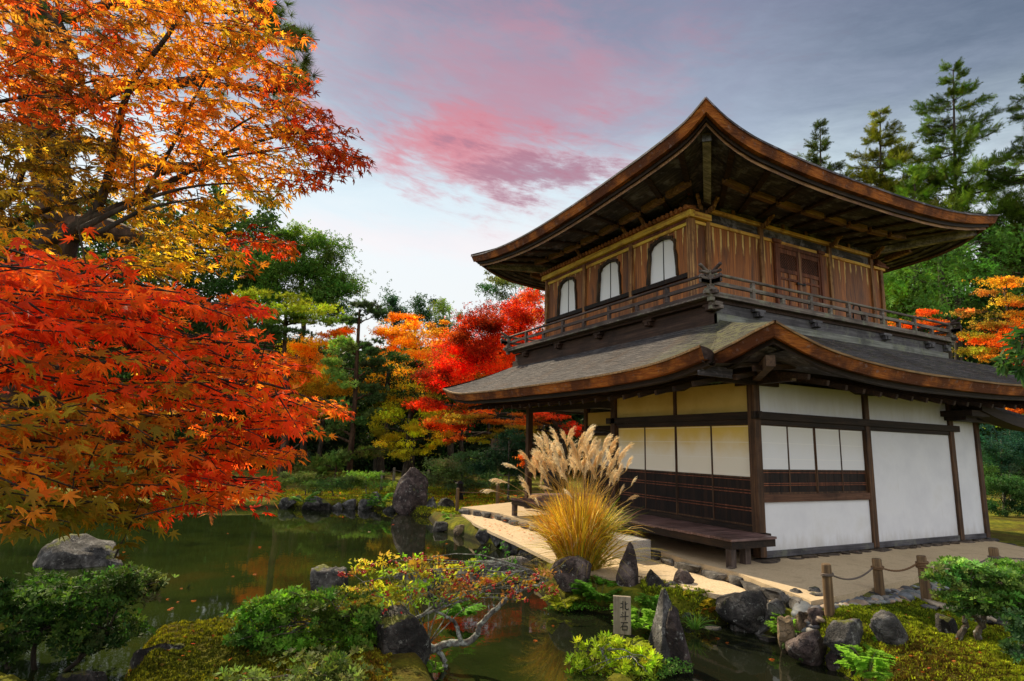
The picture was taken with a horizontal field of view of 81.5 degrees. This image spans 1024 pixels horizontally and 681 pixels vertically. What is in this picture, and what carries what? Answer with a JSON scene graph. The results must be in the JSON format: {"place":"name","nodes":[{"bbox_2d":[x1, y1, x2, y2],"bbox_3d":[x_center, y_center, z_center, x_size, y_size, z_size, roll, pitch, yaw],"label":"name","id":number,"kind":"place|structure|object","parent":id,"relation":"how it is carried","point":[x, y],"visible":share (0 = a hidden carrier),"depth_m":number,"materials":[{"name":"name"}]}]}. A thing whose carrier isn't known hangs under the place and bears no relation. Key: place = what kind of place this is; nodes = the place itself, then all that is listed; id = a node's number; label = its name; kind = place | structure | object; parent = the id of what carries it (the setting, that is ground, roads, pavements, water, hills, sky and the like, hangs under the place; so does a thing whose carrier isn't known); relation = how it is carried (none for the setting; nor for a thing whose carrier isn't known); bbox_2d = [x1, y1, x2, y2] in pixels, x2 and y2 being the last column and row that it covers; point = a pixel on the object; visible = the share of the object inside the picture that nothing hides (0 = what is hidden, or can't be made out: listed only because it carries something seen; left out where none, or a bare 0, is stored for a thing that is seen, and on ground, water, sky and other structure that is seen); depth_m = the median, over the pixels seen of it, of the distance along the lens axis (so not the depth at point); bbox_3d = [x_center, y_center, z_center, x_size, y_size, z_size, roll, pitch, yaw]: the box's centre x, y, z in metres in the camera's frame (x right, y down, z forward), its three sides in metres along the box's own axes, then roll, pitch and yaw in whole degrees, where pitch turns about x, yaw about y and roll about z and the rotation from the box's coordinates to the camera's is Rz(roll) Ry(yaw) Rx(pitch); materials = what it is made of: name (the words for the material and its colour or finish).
{"place":"outdoors","nodes":[
{"label":"outdoors","id":0,"kind":"place"},
{"bbox_2d":[0,508,850,680],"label":"pond water","id":1,"kind":"structure","parent":0,"point":[222,559],"depth_m":8.74,"materials":[{"name":"green liquid"}]},
{"bbox_2d":[613,595,630,651],"bbox_3d":[1.216,3.344,6.554,0.192,0.990,0.058,0,-10,9],"label":"wooden sign","id":2,"kind":"object","parent":1,"relation":"in","point":[621,615],"visible":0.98,"depth_m":6.58,"materials":[{"name":"grey wood"}]},
{"bbox_2d":[616,542,638,586],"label":"boulder","id":3,"kind":"object","parent":1,"relation":"in","point":[628,563],"visible":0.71,"depth_m":8.47,"materials":[{"name":"grey stone"}]},
{"bbox_2d":[646,587,672,671],"bbox_3d":[1.546,3.292,6.212,0.348,1.336,0.323,-6,-12,35],"label":"boulder","id":4,"kind":"object","parent":1,"relation":"in","point":[657,640],"visible":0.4,"depth_m":6.25,"materials":[{"name":"grey stone"}]},
{"bbox_2d":[0,457,1023,680],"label":"ground","id":5,"kind":"structure","parent":0,"point":[411,666],"depth_m":8.25,"materials":[{"name":"green plant"}]},
{"bbox_2d":[33,533,122,568],"bbox_3d":[-7.544,3.962,10.431,1.527,1.117,1.017,6,-11,-22],"label":"boulder","id":6,"kind":"object","parent":5,"relation":"on","point":[84,550],"visible":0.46,"depth_m":10.17,"materials":[{"name":"grey stone"}]},
{"bbox_2d":[55,670,107,680],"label":"boulder","id":7,"kind":"object","parent":5,"relation":"on","point":[85,675],"visible":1,"depth_m":5.36,"materials":[{"name":"stone"}]},
{"bbox_2d":[0,561,189,670],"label":"azalea shrub","id":8,"kind":"object","parent":5,"relation":"on","point":[63,616],"visible":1,"depth_m":5.56,"materials":[{"name":"green plant"}]},
{"bbox_2d":[130,643,184,669],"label":"boulder","id":9,"kind":"object","parent":5,"relation":"on","point":[137,657],"visible":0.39,"depth_m":5.53,"materials":[{"name":"stone"}]},
{"bbox_2d":[0,0,324,528],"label":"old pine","id":10,"kind":"object","parent":5,"relation":"on","point":[71,247],"visible":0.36,"depth_m":8.39,"materials":[{"name":"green plant"}]},
{"bbox_2d":[0,216,355,560],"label":"maple tree","id":11,"kind":"object","parent":5,"relation":"on","point":[33,503],"visible":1,"depth_m":2.41,"materials":[{"name":"red plant"}]},
{"bbox_2d":[0,0,376,289],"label":"maple tree","id":12,"kind":"object","parent":5,"relation":"on","point":[112,152],"visible":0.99,"depth_m":4.40,"materials":[{"name":"orange plant"}]},
{"bbox_2d":[124,578,423,680],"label":"moss","id":13,"kind":"object","parent":5,"relation":"on","point":[236,657],"visible":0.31,"depth_m":5.48,"materials":[{"name":"green plant"}]},
{"bbox_2d":[261,471,293,494],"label":"azalea shrub","id":14,"kind":"object","parent":5,"relation":"on","point":[283,481],"visible":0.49,"depth_m":21.77,"materials":[{"name":"green plant"}]},
{"bbox_2d":[229,284,349,478],"bbox_3d":[-10.403,2.098,26.476,5.811,9.008,3.118,4,-10,-11],"label":"trained pine","id":15,"kind":"object","parent":5,"relation":"on","point":[297,312],"visible":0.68,"depth_m":26.77,"materials":[{"name":"green plant"}]},
{"bbox_2d":[193,219,387,439],"bbox_3d":[-15.323,0.189,37.338,12.514,15.711,7.946,-3,-11,22],"label":"evergreen tree","id":16,"kind":"object","parent":5,"relation":"on","point":[332,288],"visible":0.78,"depth_m":37.41,"materials":[{"name":"green plant"}]},
{"bbox_2d":[204,644,390,680],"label":"azalea shrub","id":17,"kind":"object","parent":5,"relation":"on","point":[333,663],"visible":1,"depth_m":4.89,"materials":[{"name":"green plant"}]},
{"bbox_2d":[285,469,323,494],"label":"azalea shrub","id":18,"kind":"object","parent":5,"relation":"on","point":[299,477],"visible":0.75,"depth_m":22.03,"materials":[{"name":"green plant"}]},
{"bbox_2d":[221,584,388,658],"bbox_3d":[-1.980,2.816,5.757,1.580,0.885,0.879,-2,-11,18],"label":"azalea shrub","id":19,"kind":"object","parent":5,"relation":"on","point":[271,634],"visible":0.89,"depth_m":5.65,"materials":[{"name":"green plant"}]},
{"bbox_2d":[253,325,356,459],"bbox_3d":[-11.206,3.032,31.327,4.830,8.448,4.743,-1,-10,12],"label":"maple tree","id":20,"kind":"object","parent":5,"relation":"on","point":[308,349],"visible":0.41,"depth_m":31.41,"materials":[{"name":"orange plant"}]},
{"bbox_2d":[301,496,331,509],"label":"boulder","id":21,"kind":"object","parent":5,"relation":"on","point":[321,504],"visible":0.66,"depth_m":19.43,"materials":[{"name":"stone"}]},
{"bbox_2d":[310,564,347,591],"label":"boulder","id":22,"kind":"object","parent":5,"relation":"on","point":[326,576],"visible":0.4,"depth_m":8.88,"materials":[{"name":"grey stone"}]},
{"bbox_2d":[302,475,360,495],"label":"azalea shrub","id":23,"kind":"object","parent":5,"relation":"on","point":[335,482],"visible":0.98,"depth_m":21.38,"materials":[{"name":"green plant"}]},
{"bbox_2d":[269,364,401,456],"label":"maple tree","id":24,"kind":"object","parent":5,"relation":"on","point":[317,385],"visible":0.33,"depth_m":29.79,"materials":[{"name":"orange plant"}]},
{"bbox_2d":[289,443,397,480],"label":"young pine","id":25,"kind":"object","parent":5,"relation":"on","point":[320,465],"visible":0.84,"depth_m":27.52,"materials":[{"name":"green plant"}]},
{"bbox_2d":[306,298,395,475],"bbox_3d":[-7.563,2.468,28.019,4.318,8.871,2.784,2,-10,0],"label":"slender pine","id":26,"kind":"object","parent":5,"relation":"on","point":[349,345],"visible":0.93,"depth_m":28.26,"materials":[{"name":"green plant"}]},
{"bbox_2d":[336,470,396,492],"bbox_3d":[-5.253,5.415,22.038,2.528,1.235,1.540,3,-10,-5],"label":"azalea shrub","id":27,"kind":"object","parent":5,"relation":"on","point":[364,481],"visible":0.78,"depth_m":21.93,"materials":[{"name":"green plant"}]},
{"bbox_2d":[275,486,495,515],"bbox_3d":[-4.984,5.821,22.024,8.799,0.446,10.065,2,-10,-1],"label":"moss","id":28,"kind":"object","parent":5,"relation":"on","point":[440,508],"visible":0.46,"depth_m":22.00,"materials":[{"name":"green plant"}]},
{"bbox_2d":[363,493,392,507],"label":"fern","id":29,"kind":"object","parent":28,"relation":"on","point":[372,502],"visible":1,"depth_m":19.14,"materials":[{"name":"green plant"}]},
{"bbox_2d":[358,349,429,478],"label":"forest tree","id":30,"kind":"object","parent":5,"relation":"on","point":[378,464],"visible":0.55,"depth_m":29.84,"materials":[{"name":"green plant"}]},
{"bbox_2d":[366,605,430,664],"bbox_3d":[-1.097,2.991,5.750,0.596,0.762,0.410,6,-11,-24],"label":"boulder","id":31,"kind":"object","parent":5,"relation":"on","point":[398,632],"visible":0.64,"depth_m":5.64,"materials":[{"name":"stone"}]},
{"bbox_2d":[378,279,423,422],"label":"bamboo clump","id":32,"kind":"object","parent":5,"relation":"on","point":[392,302],"visible":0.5,"depth_m":47.27,"materials":[{"name":"green plant"}]},
{"bbox_2d":[350,310,459,469],"bbox_3d":[-5.745,3.069,33.660,6.160,9.368,5.539,7,-11,-27],"label":"maple tree","id":33,"kind":"object","parent":5,"relation":"on","point":[397,335],"visible":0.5,"depth_m":33.60,"materials":[{"name":"orange plant"}]},
{"bbox_2d":[366,400,453,476],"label":"maple tree","id":34,"kind":"object","parent":5,"relation":"on","point":[412,428],"visible":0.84,"depth_m":26.90,"materials":[{"name":"green plant"}]},
{"bbox_2d":[392,467,428,513],"bbox_3d":[-3.288,4.948,19.222,1.188,1.679,0.633,2,-10,0],"label":"boulder","id":35,"kind":"object","parent":5,"relation":"on","point":[408,498],"visible":0.87,"depth_m":19.04,"materials":[{"name":"grey stone"}]},
{"bbox_2d":[405,292,439,347],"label":"bamboo clump","id":36,"kind":"object","parent":5,"relation":"on","point":[422,310],"visible":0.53,"depth_m":48.72,"materials":[{"name":"green plant"}]},
{"bbox_2d":[403,357,461,473],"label":"forest tree","id":37,"kind":"object","parent":5,"relation":"on","point":[450,449],"visible":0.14,"depth_m":32.82,"materials":[{"name":"green plant"}]},
{"bbox_2d":[423,295,473,338],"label":"bamboo clump","id":38,"kind":"object","parent":5,"relation":"on","point":[442,309],"visible":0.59,"depth_m":46.57,"materials":[{"name":"green plant"}]},
{"bbox_2d":[337,550,561,667],"bbox_3d":[-0.639,2.881,5.898,2.251,1.544,0.566,2,-10,-1],"label":"berry shrub","id":39,"kind":"object","parent":5,"relation":"on","point":[456,586],"visible":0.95,"depth_m":5.98,"materials":[{"name":"green plant"}]},
{"bbox_2d":[415,449,505,494],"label":"azalea tree","id":40,"kind":"object","parent":5,"relation":"on","point":[458,464],"visible":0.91,"depth_m":23.78,"materials":[{"name":"green plant"}]},
{"bbox_2d":[434,592,486,619],"bbox_3d":[-0.662,3.330,7.469,0.601,0.335,0.658,-2,-11,20],"label":"fern","id":41,"kind":"object","parent":5,"relation":"on","point":[470,610],"visible":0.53,"depth_m":7.37,"materials":[{"name":"green plant"}]},
{"bbox_2d":[401,287,559,491],"bbox_3d":[-1.019,1.887,25.858,7.391,9.830,4.175,3,-10,-9],"label":"maple tree","id":42,"kind":"object","parent":5,"relation":"on","point":[513,318],"visible":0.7,"depth_m":25.53,"materials":[{"name":"red plant"}]},
{"bbox_2d":[468,428,536,500],"bbox_3d":[-0.279,4.699,21.930,2.576,2.983,1.992,7,-11,-27],"label":"holly bush","id":43,"kind":"object","parent":5,"relation":"on","point":[492,456],"visible":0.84,"depth_m":21.87,"materials":[{"name":"green plant"}]},
{"bbox_2d":[422,411,583,492],"bbox_3d":[-0.273,4.500,23.828,6.716,4.051,2.462,2,-10,0],"label":"maple tree","id":44,"kind":"object","parent":5,"relation":"on","point":[545,417],"visible":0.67,"depth_m":23.81,"materials":[{"name":"red plant"}]},
{"bbox_2d":[474,556,535,581],"bbox_3d":[-0.118,4.106,10.204,1.103,0.810,0.656,0,-10,9],"label":"boulder","id":45,"kind":"object","parent":5,"relation":"on","point":[523,560],"visible":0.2,"depth_m":10.00,"materials":[{"name":"grey stone"}]},
{"bbox_2d":[474,270,544,411],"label":"bamboo clump","id":46,"kind":"object","parent":5,"relation":"on","point":[502,283],"visible":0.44,"depth_m":41.71,"materials":[{"name":"green plant"}]},
{"bbox_2d":[0,185,1023,475],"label":"woods","id":47,"kind":"object","parent":5,"relation":"on","point":[262,219],"visible":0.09,"depth_m":43.00,"materials":[{"name":"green plant"}]},
{"bbox_2d":[541,587,580,609],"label":"fern","id":48,"kind":"object","parent":5,"relation":"on","point":[568,601],"visible":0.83,"depth_m":8.20,"materials":[{"name":"green plant"}]},
{"bbox_2d":[550,555,591,592],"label":"boulder","id":49,"kind":"object","parent":5,"relation":"on","point":[566,577],"visible":0.76,"depth_m":8.54,"materials":[{"name":"grey stone"}]},
{"bbox_2d":[480,425,676,576],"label":"pampas grass","id":50,"kind":"object","parent":5,"relation":"on","point":[577,527],"depth_m":9.13,"materials":[{"name":"plant"}]},
{"bbox_2d":[574,574,621,603],"bbox_3d":[1.202,3.512,8.289,0.676,0.370,0.688,7,-11,-27],"label":"fern","id":51,"kind":"object","parent":5,"relation":"on","point":[594,593],"visible":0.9,"depth_m":8.15,"materials":[{"name":"green plant"}]},
{"bbox_2d":[561,630,672,680],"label":"azalea shrub","id":52,"kind":"object","parent":5,"relation":"on","point":[628,658],"visible":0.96,"depth_m":5.98,"materials":[{"name":"green plant"}]},
{"bbox_2d":[213,410,1023,494],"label":"undergrowth","id":53,"kind":"object","parent":5,"relation":"on","point":[364,439],"visible":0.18,"depth_m":34.72,"materials":[{"name":"green plant"}]},
{"bbox_2d":[609,605,655,629],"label":"fern","id":54,"kind":"object","parent":5,"relation":"on","point":[648,617],"visible":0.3,"depth_m":6.99,"materials":[{"name":"green plant"}]},
{"bbox_2d":[634,592,669,612],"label":"fern","id":55,"kind":"object","parent":5,"relation":"on","point":[645,600],"visible":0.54,"depth_m":7.63,"materials":[{"name":"green plant"}]},
{"bbox_2d":[645,569,665,588],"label":"boulder","id":56,"kind":"object","parent":5,"relation":"on","point":[652,578],"visible":0.37,"depth_m":8.38,"materials":[{"name":"stone"}]},
{"bbox_2d":[665,604,693,672],"bbox_3d":[1.743,3.396,6.113,0.317,1.279,0.218,-3,-11,25],"label":"boulder","id":57,"kind":"object","parent":5,"relation":"on","point":[676,639],"visible":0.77,"depth_m":6.10,"materials":[{"name":"grey stone"}]},
{"bbox_2d":[638,576,728,623],"bbox_3d":[2.196,3.535,8.080,0.702,0.408,1.549,11,-14,-43],"label":"shrub","id":58,"kind":"object","parent":5,"relation":"on","point":[679,590],"visible":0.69,"depth_m":7.99,"materials":[{"name":"plant"}]},
{"bbox_2d":[673,569,694,583],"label":"boulder","id":59,"kind":"object","parent":5,"relation":"on","point":[682,576],"visible":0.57,"depth_m":8.48,"materials":[{"name":"grey stone"}]},
{"bbox_2d":[715,589,767,632],"bbox_3d":[2.962,3.461,7.584,0.712,0.580,0.545,2,-10,0],"label":"boulder","id":60,"kind":"object","parent":5,"relation":"on","point":[746,610],"visible":0.79,"depth_m":7.43,"materials":[{"name":"stone"}]},
{"bbox_2d":[461,502,1023,604],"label":"courtyard earth","id":61,"kind":"structure","parent":5,"relation":"on","point":[785,574],"depth_m":9.57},
{"bbox_2d":[510,498,608,515],"bbox_3d":[1.042,4.051,14.038,1.000,0.426,2.746,7,-11,-27],"label":"veranda bench","id":62,"kind":"object","parent":61,"relation":"on","point":[515,502],"visible":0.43,"depth_m":14.53,"materials":[{"name":"brown wood"}]},
{"bbox_2d":[605,532,650,560],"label":"stepping block","id":63,"kind":"structure","parent":61,"relation":"on","point":[646,546],"depth_m":10.18,"materials":[{"name":"stone"}]},
{"bbox_2d":[598,509,776,567],"bbox_3d":[2.737,3.533,10.893,1.000,0.426,4.166,7,-11,-27],"label":"veranda bench","id":64,"kind":"object","parent":61,"relation":"on","point":[730,541],"visible":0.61,"depth_m":9.68,"materials":[{"name":"brown wood"}]},
{"bbox_2d":[443,96,1023,557],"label":"temple pavilion","id":65,"kind":"structure","parent":61,"relation":"on","point":[691,260],"depth_m":12.28,"materials":[{"name":"white paint"}]},
{"bbox_2d":[556,277,577,315],"bbox_3d":[1.602,-1.317,17.143,0.100,1.054,1.057,7,-11,-27],"label":"bell window","id":66,"kind":"structure","parent":65,"relation":"in","point":[567,291],"depth_m":17.22,"materials":[{"name":"paper"}]},
{"bbox_2d":[596,259,621,301],"bbox_3d":[2.529,-1.601,15.422,0.100,1.054,1.057,7,-11,-27],"label":"bell window","id":67,"kind":"structure","parent":65,"relation":"in","point":[609,274],"depth_m":15.49,"materials":[{"name":"paper"}]},
{"bbox_2d":[646,235,678,284],"bbox_3d":[3.464,-1.886,13.689,0.100,1.054,1.057,7,-11,-27],"label":"bell window","id":68,"kind":"structure","parent":65,"relation":"in","point":[662,261],"depth_m":13.75,"materials":[{"name":"paper"}]},
{"bbox_2d":[772,238,826,312],"bbox_3d":[6.989,-1.257,14.391,1.900,2.181,0.110,7,-11,-27],"label":"double door","id":69,"kind":"structure","parent":65,"relation":"in","point":[804,276],"depth_m":14.42,"materials":[{"name":"brown wood"}]},
{"bbox_2d":[767,598,785,619],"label":"boulder","id":70,"kind":"object","parent":5,"relation":"on","point":[776,605],"visible":0.91,"depth_m":7.23,"materials":[{"name":"stone"}]},
{"bbox_2d":[777,615,794,652],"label":"boulder","id":71,"kind":"object","parent":5,"relation":"on","point":[785,629],"visible":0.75,"depth_m":6.71,"materials":[{"name":"stone"}]},
{"bbox_2d":[794,611,807,634],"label":"boulder","id":72,"kind":"object","parent":5,"relation":"on","point":[800,624],"visible":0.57,"depth_m":6.79,"materials":[{"name":"stone"}]},
{"bbox_2d":[785,629,826,665],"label":"boulder","id":73,"kind":"object","parent":5,"relation":"on","point":[809,648],"visible":0.84,"depth_m":6.31,"materials":[{"name":"grey stone"}]},
{"bbox_2d":[796,118,858,179],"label":"conifer","id":74,"kind":"object","parent":5,"relation":"on","point":[813,157],"visible":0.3,"depth_m":43.62,"materials":[{"name":"green plant"}]},
{"bbox_2d":[821,563,834,617],"bbox_3d":[3.568,2.951,6.690,0.112,0.836,0.111,7,-11,-27],"label":"fence stake","id":75,"kind":"object","parent":5,"relation":"on","point":[828,600],"visible":0.75,"depth_m":6.67,"materials":[{"name":"brown wood"}]},
{"bbox_2d":[825,650,842,670],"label":"boulder","id":76,"kind":"object","parent":5,"relation":"on","point":[831,657],"visible":0.39,"depth_m":6.18,"materials":[{"name":"grey stone"}]},
{"bbox_2d":[823,618,863,657],"bbox_3d":[3.466,3.081,6.109,0.439,0.412,0.239,4,-10,-11],"label":"boulder","id":77,"kind":"object","parent":5,"relation":"on","point":[847,632],"visible":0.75,"depth_m":6.08,"materials":[{"name":"grey stone"}]},
{"bbox_2d":[791,579,949,636],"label":"pebbles","id":78,"kind":"object","parent":5,"relation":"on","point":[908,593],"visible":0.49,"depth_m":7.44,"materials":[{"name":"grey gravel"}]},
{"bbox_2d":[807,607,823,624],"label":"boulder","id":79,"kind":"object","parent":78,"relation":"on","point":[813,612],"visible":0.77,"depth_m":6.70,"materials":[{"name":"grey stone"}]},
{"bbox_2d":[872,558,884,595],"bbox_3d":[4.798,3.249,7.758,0.142,0.775,0.124,7,-11,-27],"label":"fence stake","id":80,"kind":"object","parent":5,"relation":"on","point":[878,580],"visible":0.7,"depth_m":7.74,"materials":[{"name":"brown wood"}]},
{"bbox_2d":[869,609,908,645],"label":"boulder","id":81,"kind":"object","parent":5,"relation":"on","point":[886,627],"visible":0.88,"depth_m":5.94,"materials":[{"name":"grey stone"}]},
{"bbox_2d":[844,105,944,207],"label":"conifer","id":82,"kind":"object","parent":5,"relation":"on","point":[867,174],"visible":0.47,"depth_m":39.41,"materials":[{"name":"green plant"}]},
{"bbox_2d":[820,597,1023,680],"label":"moss","id":83,"kind":"object","parent":5,"relation":"on","point":[990,650],"visible":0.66,"depth_m":5.78,"materials":[{"name":"green plant"}]},
{"bbox_2d":[834,643,895,680],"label":"fern","id":84,"kind":"object","parent":83,"relation":"on","point":[851,658],"visible":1,"depth_m":5.38,"materials":[{"name":"green plant"}]},
{"bbox_2d":[917,554,1023,641],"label":"azalea shrub","id":85,"kind":"object","parent":83,"relation":"on","point":[974,576],"visible":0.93,"depth_m":5.79,"materials":[{"name":"green plant"}]},
{"bbox_2d":[916,555,932,603],"bbox_3d":[5.353,3.220,7.692,0.151,0.838,0.125,7,-11,-27],"label":"fence stake","id":86,"kind":"object","parent":5,"relation":"on","point":[924,589],"visible":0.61,"depth_m":7.67,"materials":[{"name":"brown wood"}]},
{"bbox_2d":[887,308,964,335],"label":"maple tree","id":87,"kind":"object","parent":5,"relation":"on","point":[923,312],"visible":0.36,"depth_m":20.83,"materials":[{"name":"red plant"}]},
{"bbox_2d":[883,162,1005,330],"bbox_3d":[21.892,-0.750,32.547,7.151,18.182,7.578,7,-11,-27],"label":"conifer","id":88,"kind":"object","parent":5,"relation":"on","point":[924,195],"visible":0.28,"depth_m":32.13,"materials":[{"name":"green plant"}]},
{"bbox_2d":[935,613,957,633],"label":"boulder","id":89,"kind":"object","parent":5,"relation":"on","point":[944,624],"visible":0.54,"depth_m":6.11,"materials":[{"name":"stone"}]},
{"bbox_2d":[874,56,1023,360],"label":"conifer","id":90,"kind":"object","parent":5,"relation":"on","point":[960,197],"visible":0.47,"depth_m":37.16,"materials":[{"name":"green plant"}]},
{"bbox_2d":[883,218,1023,358],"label":"cedar tree","id":91,"kind":"object","parent":5,"relation":"on","point":[941,287],"visible":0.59,"depth_m":28.43,"materials":[{"name":"green plant"}]},
{"bbox_2d":[944,275,1023,413],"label":"maple tree","id":92,"kind":"object","parent":5,"relation":"on","point":[1010,317],"visible":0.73,"depth_m":17.92,"materials":[{"name":"orange plant"}]},
{"bbox_2d":[963,74,1023,284],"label":"conifer","id":93,"kind":"object","parent":5,"relation":"on","point":[1004,178],"visible":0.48,"depth_m":36.19,"materials":[{"name":"green plant"}]},
{"bbox_2d":[979,423,1023,508],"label":"camellia bush","id":94,"kind":"object","parent":5,"relation":"on","point":[991,451],"visible":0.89,"depth_m":21.83,"materials":[{"name":"green plant"}]},
{"bbox_2d":[983,462,1023,516],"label":"azalea shrub","id":95,"kind":"object","parent":5,"relation":"on","point":[1015,491],"visible":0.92,"depth_m":19.87,"materials":[{"name":"green plant"}]},
{"bbox_2d":[986,322,1023,387],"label":"evergreen oak","id":96,"kind":"object","parent":5,"relation":"on","point":[1005,367],"visible":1,"depth_m":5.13,"materials":[{"name":"green plant"}]},
{"bbox_2d":[997,606,1023,663],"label":"azalea shrub","id":97,"kind":"object","parent":5,"relation":"on","point":[1015,628],"visible":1,"depth_m":5.00,"materials":[{"name":"green plant"}]},
{"bbox_2d":[0,0,1023,349],"label":"sky","id":98,"kind":"structure","parent":0,"point":[480,122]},
{"bbox_2d":[461,514,788,606],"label":"gravel path","id":99,"kind":"structure","parent":0,"point":[521,540],"depth_m":9.89,"materials":[{"name":"beige gravel"}]},
{"bbox_2d":[674,562,700,572],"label":"edging stone","id":100,"kind":"object","parent":99,"relation":"on","point":[691,568],"visible":0.86,"depth_m":9.28,"materials":[{"name":"grey stone"}]},
{"bbox_2d":[761,587,787,603],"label":"edging stone","id":101,"kind":"object","parent":99,"relation":"on","point":[773,593],"visible":0.65,"depth_m":7.56,"materials":[{"name":"grey stone"}]},
{"bbox_2d":[654,656,693,678],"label":"creeper","id":102,"kind":"object","parent":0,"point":[673,668],"visible":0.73,"depth_m":5.92,"materials":[{"name":"green plant"}]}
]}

